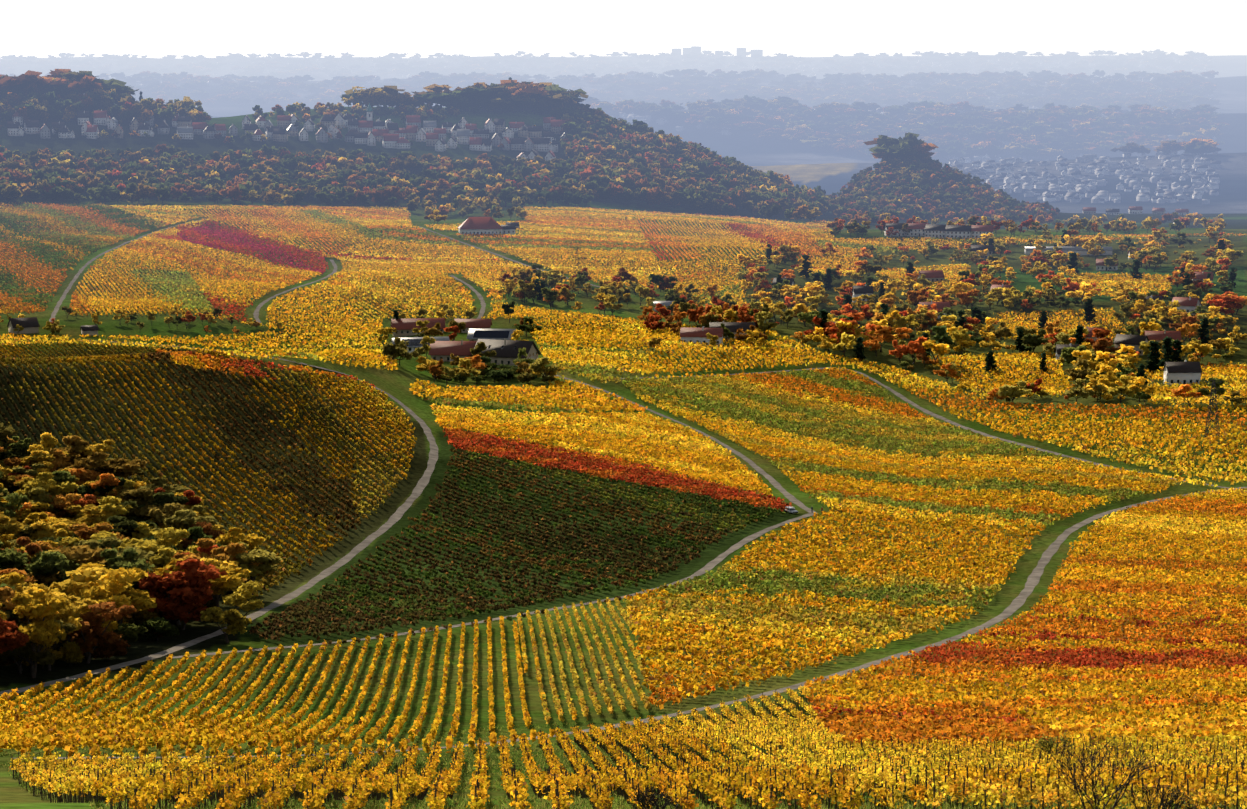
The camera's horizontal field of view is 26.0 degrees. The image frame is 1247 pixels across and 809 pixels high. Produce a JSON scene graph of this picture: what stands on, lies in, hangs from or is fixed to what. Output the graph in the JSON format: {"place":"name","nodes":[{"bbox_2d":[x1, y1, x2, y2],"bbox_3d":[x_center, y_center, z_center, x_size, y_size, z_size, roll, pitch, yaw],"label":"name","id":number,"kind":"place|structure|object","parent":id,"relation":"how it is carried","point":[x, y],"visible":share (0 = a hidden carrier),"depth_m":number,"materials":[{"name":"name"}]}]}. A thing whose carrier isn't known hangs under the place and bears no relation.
{"place":"outdoors","nodes":[
{"label":"outdoors","id":0,"kind":"place"},
{"bbox_2d":[0,55,1246,808],"bbox_3d":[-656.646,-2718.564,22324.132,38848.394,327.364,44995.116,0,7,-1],"label":"ground terrain","id":1,"kind":"structure","parent":0,"point":[812,167],"depth_m":826.49,"materials":[{"name":"green plant"}]},
{"bbox_2d":[7,103,566,160],"bbox_3d":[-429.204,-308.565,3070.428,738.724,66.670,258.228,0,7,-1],"label":"village houses","id":2,"kind":"structure","parent":1,"relation":"on","point":[388,133],"depth_m":3054.60,"materials":[{"name":"paint"}]},
{"bbox_2d":[567,247,586,276],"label":"transmission tower","id":3,"kind":"structure","parent":1,"relation":"on","point":[575,257],"depth_m":1594.12,"materials":[{"name":"grey metal"}]},
{"bbox_2d":[7,206,1212,384],"bbox_3d":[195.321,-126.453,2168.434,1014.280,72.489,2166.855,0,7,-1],"label":"farm buildings","id":4,"kind":"structure","parent":1,"relation":"on","point":[502,345],"depth_m":1275.88,"materials":[{"name":"paint"}]},
{"bbox_2d":[0,46,1220,203],"bbox_3d":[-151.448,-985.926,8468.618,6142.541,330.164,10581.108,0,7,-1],"label":"town houses","id":5,"kind":"structure","parent":1,"relation":"on","point":[1082,187],"depth_m":5438.55,"materials":[{"name":"paint"}]},
{"bbox_2d":[0,49,1246,677],"bbox_3d":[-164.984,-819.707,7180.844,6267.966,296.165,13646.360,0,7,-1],"label":"tree","id":6,"kind":"object","parent":1,"relation":"on","point":[76,539],"depth_m":2634.88,"materials":[{"name":"green plant"}]},
{"bbox_2d":[0,201,1246,808],"bbox_3d":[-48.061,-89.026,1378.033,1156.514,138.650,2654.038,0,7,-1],"label":"vineyard","id":7,"kind":"object","parent":1,"relation":"on","point":[952,727],"visible":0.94,"depth_m":655.98,"materials":[{"name":"yellow plant"}]},
{"bbox_2d":[0,713,1246,808],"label":"trellis wires","id":8,"kind":"object","parent":1,"relation":"on","point":[545,804],"visible":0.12,"depth_m":167.01,"materials":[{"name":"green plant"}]},
{"bbox_2d":[0,219,1246,758],"bbox_3d":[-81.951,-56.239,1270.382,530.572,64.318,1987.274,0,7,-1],"label":"vineyard paths","id":9,"kind":"structure","parent":1,"relation":"on","point":[710,565],"depth_m":648.01,"materials":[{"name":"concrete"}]},
{"bbox_2d":[11,689,1244,808],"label":"vineyard posts","id":10,"kind":"object","parent":1,"relation":"on","point":[624,794],"visible":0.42,"depth_m":216.64,"materials":[{"name":"brown wood"}]},
{"bbox_2d":[12,691,1246,808],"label":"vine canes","id":11,"kind":"object","parent":1,"relation":"on","point":[337,795],"visible":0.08,"depth_m":175.48,"materials":[{"name":"brown plant"}]},
{"bbox_2d":[627,785,681,808],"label":"bare shrub twigs","id":12,"kind":"object","parent":1,"relation":"on","point":[651,800],"visible":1,"depth_m":136.64,"materials":[{"name":"brown plant"}]},
{"bbox_2d":[784,506,797,513],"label":"white car","id":13,"kind":"object","parent":1,"relation":"on","point":[791,510],"visible":0.92,"depth_m":707.54,"materials":[{"name":"white paint"}]},
{"bbox_2d":[1048,727,1154,808],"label":"bare shrub twigs","id":14,"kind":"object","parent":1,"relation":"on","point":[1093,785],"visible":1,"depth_m":130.69,"materials":[{"name":"brown plant"}]},
{"bbox_2d":[1118,777,1199,808],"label":"bare shrub twigs","id":15,"kind":"object","parent":1,"relation":"on","point":[1171,801],"visible":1,"depth_m":128.63,"materials":[{"name":"brown plant"}]},
{"bbox_2d":[1197,380,1228,437],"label":"transmission tower","id":16,"kind":"structure","parent":1,"relation":"on","point":[1214,399],"depth_m":921.05,"materials":[{"name":"grey metal"}]},
{"bbox_2d":[0,0,1246,57],"label":"sky","id":17,"kind":"structure","parent":0,"point":[39,28],"materials":[{"name":"white"}]},
{"bbox_2d":[1033,732,1075,760],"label":"bush","id":18,"kind":"object","parent":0,"point":[1041,740],"depth_m":251.66,"materials":[{"name":"green plant"}]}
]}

